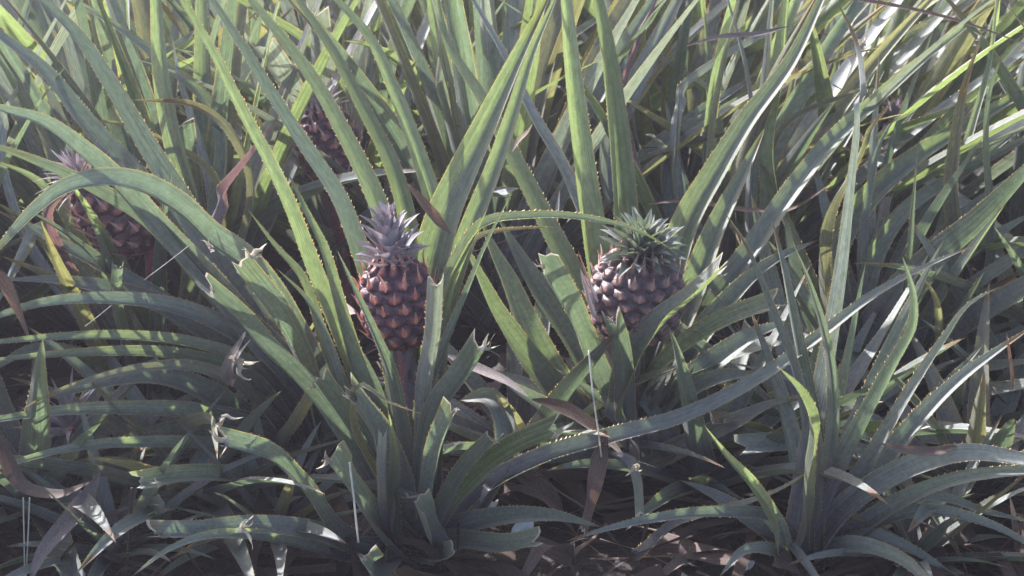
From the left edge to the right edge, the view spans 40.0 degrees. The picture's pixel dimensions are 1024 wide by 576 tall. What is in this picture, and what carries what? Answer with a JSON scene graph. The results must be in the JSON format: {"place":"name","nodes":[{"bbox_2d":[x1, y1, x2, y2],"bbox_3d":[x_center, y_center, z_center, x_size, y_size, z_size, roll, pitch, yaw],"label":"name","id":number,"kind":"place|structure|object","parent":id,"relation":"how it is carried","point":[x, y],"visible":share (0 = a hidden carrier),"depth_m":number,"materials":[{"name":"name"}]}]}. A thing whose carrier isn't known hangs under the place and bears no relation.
{"place":"outdoors","nodes":[
{"label":"outdoors","id":0,"kind":"place"},
{"bbox_2d":[0,100,1023,575],"bbox_3d":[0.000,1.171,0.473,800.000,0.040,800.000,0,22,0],"label":"ground","id":1,"kind":"structure","parent":0,"point":[222,564],"depth_m":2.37,"materials":[{"name":"brown plant"}]},
{"bbox_2d":[0,236,23,252],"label":"pineapple plant","id":2,"kind":"object","parent":1,"relation":"on","point":[11,243],"visible":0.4,"depth_m":2.56,"materials":[{"name":"green plant"}]},
{"bbox_2d":[11,367,112,458],"bbox_3d":[-0.742,0.263,2.388,0.171,0.242,0.190,-16,27,-34],"label":"pineapple sucker","id":3,"kind":"object","parent":1,"relation":"on","point":[68,425],"visible":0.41,"depth_m":2.37,"materials":[{"name":"green plant"}]},
{"bbox_2d":[6,15,179,252],"bbox_3d":[-1.414,-0.306,2.773,1.247,0.955,1.366,20,30,41],"label":"pineapple plant","id":4,"kind":"object","parent":1,"relation":"on","point":[21,202],"visible":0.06,"depth_m":2.72,"materials":[{"name":"green plant"}]},
{"bbox_2d":[0,0,193,332],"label":"pineapple plant","id":5,"kind":"object","parent":1,"relation":"on","point":[16,135],"visible":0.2,"depth_m":2.66,"materials":[{"name":"green plant"}]},
{"bbox_2d":[0,0,253,423],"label":"pineapple plant","id":6,"kind":"object","parent":1,"relation":"on","point":[118,235],"visible":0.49,"depth_m":2.47,"materials":[{"name":"green plant"}]},
{"bbox_2d":[124,487,133,575],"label":"dry stalk","id":7,"kind":"object","parent":1,"relation":"on","point":[129,531],"visible":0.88,"depth_m":2.15,"materials":[{"name":"beige plant"}]},
{"bbox_2d":[0,313,278,575],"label":"pineapple plant","id":8,"kind":"object","parent":1,"relation":"on","point":[30,435],"visible":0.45,"depth_m":2.23,"materials":[{"name":"green plant"}]},
{"bbox_2d":[0,432,93,497],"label":"dry leaf","id":9,"kind":"object","parent":8,"relation":"attached to","point":[15,478],"visible":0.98,"depth_m":2.10,"materials":[{"name":"plant"}]},
{"bbox_2d":[30,472,100,575],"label":"dry leaf","id":10,"kind":"object","parent":8,"relation":"hanging from","point":[64,524],"visible":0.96,"depth_m":2.12,"materials":[{"name":"grey plant"}]},
{"bbox_2d":[0,0,285,243],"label":"pineapple plant","id":11,"kind":"object","parent":1,"relation":"on","point":[5,202],"visible":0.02,"depth_m":3.25,"materials":[{"name":"green plant"}]},
{"bbox_2d":[0,386,286,575],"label":"pineapple plant","id":12,"kind":"object","parent":1,"relation":"on","point":[97,565],"visible":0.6,"depth_m":2.22,"materials":[{"name":"green plant"}]},
{"bbox_2d":[23,497,24,575],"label":"plant fibre","id":13,"kind":"object","parent":12,"relation":"attached to","point":[23,532],"visible":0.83,"depth_m":2.09,"materials":[{"name":"grey plant"}]},
{"bbox_2d":[26,497,29,575],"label":"plant fibre","id":14,"kind":"object","parent":12,"relation":"attached to","point":[28,532],"visible":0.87,"depth_m":2.09,"materials":[{"name":"grey plant"}]},
{"bbox_2d":[0,0,339,525],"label":"pineapple plant","id":15,"kind":"object","parent":1,"relation":"on","point":[291,416],"visible":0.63,"depth_m":2.27,"materials":[{"name":"green plant"}]},
{"bbox_2d":[0,270,31,342],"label":"dry leaf","id":16,"kind":"object","parent":15,"relation":"attached to","point":[7,288],"visible":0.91,"depth_m":2.15,"materials":[{"name":"plant"}]},
{"bbox_2d":[144,246,187,279],"bbox_3d":[-0.490,-0.035,1.992,0.076,0.059,0.001,6,23,14],"label":"spider thread","id":17,"kind":"object","parent":15,"relation":"attached to","point":[165,263],"visible":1,"depth_m":1.99},
{"bbox_2d":[221,332,249,386],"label":"dry leaf","id":18,"kind":"object","parent":15,"relation":"on","point":[228,375],"visible":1,"depth_m":2.09,"materials":[{"name":"grey plant"}]},
{"bbox_2d":[0,0,376,212],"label":"pineapple plant","id":19,"kind":"object","parent":1,"relation":"on","point":[11,26],"visible":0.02,"depth_m":2.94,"materials":[{"name":"green plant"}]},
{"bbox_2d":[0,0,415,341],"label":"pineapple plant","id":20,"kind":"object","parent":1,"relation":"on","point":[25,190],"visible":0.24,"depth_m":2.71,"materials":[{"name":"green plant"}]},
{"bbox_2d":[12,261,418,575],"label":"pineapple plant","id":21,"kind":"object","parent":1,"relation":"on","point":[116,470],"visible":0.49,"depth_m":2.26,"materials":[{"name":"green plant"}]},
{"bbox_2d":[0,0,440,351],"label":"pineapple plant","id":22,"kind":"object","parent":1,"relation":"on","point":[138,80],"visible":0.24,"depth_m":2.74,"materials":[{"name":"green plant"}]},
{"bbox_2d":[34,0,430,135],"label":"pineapple plant","id":23,"kind":"object","parent":1,"relation":"on","point":[250,25],"visible":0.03,"depth_m":3.54,"materials":[{"name":"green plant"}]},
{"bbox_2d":[122,399,360,575],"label":"pineapple plant","id":24,"kind":"object","parent":1,"relation":"on","point":[302,507],"visible":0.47,"depth_m":2.28,"materials":[{"name":"green plant"}]},
{"bbox_2d":[163,0,361,109],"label":"pineapple plant","id":25,"kind":"object","parent":1,"relation":"on","point":[349,22],"visible":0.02,"depth_m":3.94,"materials":[{"name":"green plant"}]},
{"bbox_2d":[162,0,458,333],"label":"pineapple plant","id":26,"kind":"object","parent":1,"relation":"on","point":[315,124],"visible":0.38,"depth_m":2.87,"materials":[{"name":"green plant"}]},
{"bbox_2d":[69,0,621,277],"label":"pineapple plant","id":27,"kind":"object","parent":1,"relation":"on","point":[279,64],"visible":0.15,"depth_m":3.11,"materials":[{"name":"green plant"}]},
{"bbox_2d":[176,0,585,167],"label":"pineapple plant","id":28,"kind":"object","parent":1,"relation":"on","point":[264,101],"visible":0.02,"depth_m":3.27,"materials":[{"name":"green plant"}]},
{"bbox_2d":[210,0,590,143],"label":"pineapple plant","id":29,"kind":"object","parent":1,"relation":"on","point":[336,8],"visible":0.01,"depth_m":3.72,"materials":[{"name":"green plant"}]},
{"bbox_2d":[449,552,492,575],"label":"dry leaf","id":30,"kind":"object","parent":1,"relation":"on","point":[470,555],"visible":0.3,"depth_m":2.21,"materials":[{"name":"plant"}]},
{"bbox_2d":[93,0,867,167],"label":"pineapple plant","id":31,"kind":"object","parent":1,"relation":"on","point":[416,22],"visible":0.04,"depth_m":3.42,"materials":[{"name":"green plant"}]},
{"bbox_2d":[475,500,497,509],"bbox_3d":[-0.048,0.349,2.293,0.045,0.026,0.043,-16,52,-35],"label":"plastic scrap","id":32,"kind":"object","parent":1,"relation":"on","point":[493,504],"visible":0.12,"depth_m":2.30,"materials":[{"name":"white plastic"}]},
{"bbox_2d":[167,0,819,250],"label":"pineapple plant","id":33,"kind":"object","parent":1,"relation":"on","point":[488,44],"visible":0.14,"depth_m":3.01,"materials":[{"name":"green plant"}]},
{"bbox_2d":[137,0,883,334],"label":"pineapple plant","id":34,"kind":"object","parent":1,"relation":"on","point":[533,244],"visible":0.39,"depth_m":2.84,"materials":[{"name":"green plant"}]},
{"bbox_2d":[641,147,700,160],"bbox_3d":[0.352,-0.290,3.074,0.171,0.060,0.003,-11,25,-26],"label":"dry strand","id":35,"kind":"object","parent":34,"relation":"on","point":[657,147],"visible":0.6,"depth_m":3.04,"materials":[{"name":"brown plant"}]},
{"bbox_2d":[511,522,533,532],"bbox_3d":[0.018,0.378,2.198,0.046,0.030,0.026,-19,54,-39],"label":"plastic scrap","id":36,"kind":"object","parent":1,"relation":"on","point":[521,526],"visible":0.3,"depth_m":2.21,"materials":[{"name":"white plastic"}]},
{"bbox_2d":[280,190,781,505],"bbox_3d":[0.009,0.117,2.435,0.859,0.428,0.755,-9,24,-22],"label":"pineapple plant","id":37,"kind":"object","parent":1,"relation":"on","point":[470,424],"visible":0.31,"depth_m":2.43,"materials":[{"name":"green plant"}]},
{"bbox_2d":[532,398,622,452],"bbox_3d":[0.112,0.216,2.240,0.203,0.047,0.022,19,29,39],"label":"dry leaf","id":38,"kind":"object","parent":37,"relation":"on","point":[576,413],"visible":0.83,"depth_m":2.25,"materials":[{"name":"plant"}]},
{"bbox_2d":[576,430,607,535],"bbox_3d":[0.119,0.305,2.172,0.080,0.160,0.024,-19,29,-39],"label":"dry leaf","id":39,"kind":"object","parent":38,"relation":"hanging from","point":[597,471],"visible":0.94,"depth_m":2.18,"materials":[{"name":"plant"}]},
{"bbox_2d":[588,350,601,456],"bbox_3d":[0.127,0.186,2.148,0.029,0.192,0.009,9,24,21],"label":"plant fibre","id":40,"kind":"object","parent":37,"relation":"hanging from","point":[594,403],"visible":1,"depth_m":2.14,"materials":[{"name":"plant"}]},
{"bbox_2d":[515,470,563,511],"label":"dry leaf","id":41,"kind":"object","parent":1,"relation":"on","point":[542,487],"visible":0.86,"depth_m":2.36,"materials":[{"name":"plant"}]},
{"bbox_2d":[134,0,976,575],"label":"pineapple plant","id":42,"kind":"object","parent":1,"relation":"on","point":[406,290],"visible":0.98,"depth_m":2.13,"materials":[{"name":"green plant"}]},
{"bbox_2d":[347,304,355,313],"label":"dry leaf","id":43,"kind":"object","parent":42,"relation":"attached to","point":[351,309],"visible":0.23,"depth_m":2.19,"materials":[{"name":"beige plant"}]},
{"bbox_2d":[349,462,358,542],"bbox_3d":[-0.219,0.299,1.954,0.010,0.128,0.003,0,22,0],"label":"plant fibre","id":44,"kind":"object","parent":42,"relation":"hanging from","point":[353,495],"visible":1,"depth_m":1.95,"materials":[{"name":"plant"}]},
{"bbox_2d":[406,182,450,233],"bbox_3d":[-0.124,-0.119,2.109,0.075,0.095,0.011,-15,26,-32],"label":"dry leaf","id":45,"kind":"object","parent":42,"relation":"attached to","point":[432,212],"visible":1,"depth_m":2.12,"materials":[{"name":"brown plant"}]},
{"bbox_2d":[448,354,529,397],"bbox_3d":[-0.038,0.139,2.272,0.170,0.030,0.016,14,26,32],"label":"dry leaf","id":46,"kind":"object","parent":42,"relation":"attached to","point":[482,369],"visible":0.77,"depth_m":2.27,"materials":[{"name":"beige plant"}]},
{"bbox_2d":[512,122,533,151],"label":"dry leaf","id":47,"kind":"object","parent":42,"relation":"attached to","point":[521,137],"visible":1,"depth_m":2.25,"materials":[{"name":"beige plant"}]},
{"bbox_2d":[540,463,582,485],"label":"dry leaf","id":48,"kind":"object","parent":1,"relation":"on","point":[550,465],"visible":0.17,"depth_m":2.43,"materials":[{"name":"plant"}]},
{"bbox_2d":[558,0,754,81],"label":"pineapple plant","id":49,"kind":"object","parent":1,"relation":"on","point":[589,30],"visible":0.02,"depth_m":3.98,"materials":[{"name":"green plant"}]},
{"bbox_2d":[495,266,925,575],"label":"pineapple plant","id":50,"kind":"object","parent":1,"relation":"on","point":[697,438],"visible":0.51,"depth_m":2.34,"materials":[{"name":"green plant"}]},
{"bbox_2d":[611,452,643,516],"bbox_3d":[0.185,0.300,2.164,0.028,0.073,0.092,-10,24,-24],"label":"dry leaf","id":51,"kind":"object","parent":50,"relation":"hanging from","point":[630,461],"visible":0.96,"depth_m":2.16,"materials":[{"name":"grey plant"}]},
{"bbox_2d":[435,0,992,499],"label":"pineapple plant","id":52,"kind":"object","parent":1,"relation":"on","point":[637,290],"visible":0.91,"depth_m":2.39,"materials":[{"name":"green plant"}]},
{"bbox_2d":[472,218,559,251],"bbox_3d":[-0.016,-0.095,2.672,0.272,0.073,0.002,-7,23,-16],"label":"dry strand","id":53,"kind":"object","parent":52,"relation":"on","point":[506,240],"visible":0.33,"depth_m":2.68,"materials":[{"name":"plant"}]},
{"bbox_2d":[679,328,730,337],"bbox_3d":[0.304,0.069,2.326,0.161,0.066,0.003,-12,25,-28],"label":"dry strand","id":54,"kind":"object","parent":52,"relation":"on","point":[698,332],"visible":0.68,"depth_m":2.33,"materials":[{"name":"plant"}]},
{"bbox_2d":[649,184,829,211],"bbox_3d":[0.417,-0.175,2.588,0.333,0.069,0.012,5,23,13],"label":"dry leaf","id":55,"kind":"object","parent":52,"relation":"attached to","point":[740,208],"visible":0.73,"depth_m":2.60,"materials":[{"name":"plant"}]},
{"bbox_2d":[415,0,1023,244],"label":"pineapple plant","id":56,"kind":"object","parent":1,"relation":"on","point":[733,75],"visible":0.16,"depth_m":3.15,"materials":[{"name":"green plant"}]},
{"bbox_2d":[559,0,879,131],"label":"pineapple plant","id":57,"kind":"object","parent":1,"relation":"on","point":[584,14],"visible":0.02,"depth_m":3.96,"materials":[{"name":"green plant"}]},
{"bbox_2d":[501,0,952,177],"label":"pineapple plant","id":58,"kind":"object","parent":1,"relation":"on","point":[700,7],"visible":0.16,"depth_m":3.51,"materials":[{"name":"green plant"}]},
{"bbox_2d":[440,0,1023,343],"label":"pineapple plant","id":59,"kind":"object","parent":1,"relation":"on","point":[801,135],"visible":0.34,"depth_m":2.78,"materials":[{"name":"green plant"}]},
{"bbox_2d":[687,26,787,45],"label":"dry leaf","id":60,"kind":"object","parent":59,"relation":"on","point":[742,34],"visible":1,"depth_m":2.49,"materials":[{"name":"grey plant"}]},
{"bbox_2d":[734,559,754,569],"bbox_3d":[0.357,0.424,2.173,0.029,0.019,0.034,-17,52,-35],"label":"plastic scrap","id":61,"kind":"object","parent":1,"relation":"on","point":[750,565],"visible":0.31,"depth_m":2.17,"materials":[{"name":"white plastic"}]},
{"bbox_2d":[746,1,753,16],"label":"pineapple plant","id":62,"kind":"object","parent":1,"relation":"on","point":[748,8],"depth_m":4.17,"materials":[{"name":"green plant"}]},
{"bbox_2d":[598,0,915,370],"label":"pineapple plant","id":63,"kind":"object","parent":1,"relation":"on","point":[675,183],"visible":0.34,"depth_m":2.86,"materials":[{"name":"green plant"}]},
{"bbox_2d":[567,2,1023,575],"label":"pineapple plant","id":64,"kind":"object","parent":1,"relation":"on","point":[815,520],"visible":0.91,"depth_m":2.12,"materials":[{"name":"green plant"}]},
{"bbox_2d":[878,443,957,456],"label":"dry leaf","id":65,"kind":"object","parent":64,"relation":"on","point":[925,451],"visible":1,"depth_m":2.02,"materials":[{"name":"plant"}]},
{"bbox_2d":[1006,332,1013,390],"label":"dry leaf","id":66,"kind":"object","parent":64,"relation":"attached to","point":[1010,366],"visible":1,"depth_m":2.20,"materials":[{"name":"plant"}]},
{"bbox_2d":[576,0,1023,482],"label":"pineapple plant","id":67,"kind":"object","parent":1,"relation":"on","point":[878,227],"visible":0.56,"depth_m":2.59,"materials":[{"name":"green plant"}]},
{"bbox_2d":[792,0,1023,43],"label":"dry leaf","id":68,"kind":"object","parent":67,"relation":"attached to","point":[913,9],"visible":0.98,"depth_m":2.55,"materials":[{"name":"plant"}]},
{"bbox_2d":[627,0,1023,283],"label":"pineapple plant","id":69,"kind":"object","parent":1,"relation":"on","point":[950,56],"visible":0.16,"depth_m":2.90,"materials":[{"name":"green plant"}]},
{"bbox_2d":[649,195,1023,573],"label":"pineapple plant","id":70,"kind":"object","parent":1,"relation":"on","point":[859,365],"visible":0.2,"depth_m":2.54,"materials":[{"name":"green plant"}]},
{"bbox_2d":[710,289,758,391],"bbox_3d":[0.391,0.104,2.433,0.140,0.251,0.008,-15,26,-32],"label":"dry strand","id":71,"kind":"object","parent":70,"relation":"on","point":[736,322],"visible":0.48,"depth_m":2.38,"materials":[{"name":"plant"}]},
{"bbox_2d":[656,0,1016,87],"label":"pineapple plant","id":72,"kind":"object","parent":1,"relation":"on","point":[912,3],"visible":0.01,"depth_m":3.47,"materials":[{"name":"green plant"}]},
{"bbox_2d":[741,0,932,75],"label":"pineapple plant","id":73,"kind":"object","parent":1,"relation":"on","point":[757,5],"visible":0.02,"depth_m":3.88,"materials":[{"name":"green plant"}]},
{"bbox_2d":[657,0,1023,243],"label":"pineapple plant","id":74,"kind":"object","parent":1,"relation":"on","point":[1002,9],"visible":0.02,"depth_m":3.21,"materials":[{"name":"green plant"}]},
{"bbox_2d":[828,556,861,568],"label":"dry leaf","id":75,"kind":"object","parent":1,"relation":"on","point":[849,560],"visible":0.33,"depth_m":2.21,"materials":[{"name":"plant"}]},
{"bbox_2d":[730,276,1023,575],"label":"pineapple plant","id":76,"kind":"object","parent":1,"relation":"on","point":[979,413],"visible":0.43,"depth_m":2.40,"materials":[{"name":"green plant"}]},
{"bbox_2d":[741,415,1023,575],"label":"pineapple plant","id":77,"kind":"object","parent":1,"relation":"on","point":[925,538],"visible":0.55,"depth_m":2.17,"materials":[{"name":"green plant"}]},
{"bbox_2d":[1010,498,1019,562],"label":"dry leaf","id":78,"kind":"object","parent":77,"relation":"hanging from","point":[1015,526],"visible":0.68,"depth_m":2.19,"materials":[{"name":"grey plant"}]},
{"bbox_2d":[757,15,1023,285],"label":"pineapple plant","id":79,"kind":"object","parent":1,"relation":"on","point":[1014,205],"visible":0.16,"depth_m":2.84,"materials":[{"name":"green plant"}]},
{"bbox_2d":[783,0,1023,182],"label":"pineapple plant","id":80,"kind":"object","parent":1,"relation":"on","point":[953,24],"visible":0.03,"depth_m":3.25,"materials":[{"name":"green plant"}]},
{"bbox_2d":[836,210,1023,507],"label":"pineapple plant","id":81,"kind":"object","parent":1,"relation":"on","point":[958,294],"visible":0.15,"depth_m":2.55,"materials":[{"name":"green plant"}]},
{"bbox_2d":[837,0,1023,319],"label":"pineapple plant","id":82,"kind":"object","parent":1,"relation":"on","point":[1009,84],"visible":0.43,"depth_m":2.62,"materials":[{"name":"green plant"}]},
{"bbox_2d":[969,151,1004,165],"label":"pineapple plant","id":83,"kind":"object","parent":1,"relation":"on","point":[995,161],"depth_m":2.96,"materials":[{"name":"green plant"}]},
{"bbox_2d":[973,5,1023,324],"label":"pineapple plant","id":84,"kind":"object","parent":1,"relation":"on","point":[1006,314],"visible":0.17,"depth_m":2.65,"materials":[{"name":"green plant"}]}
]}

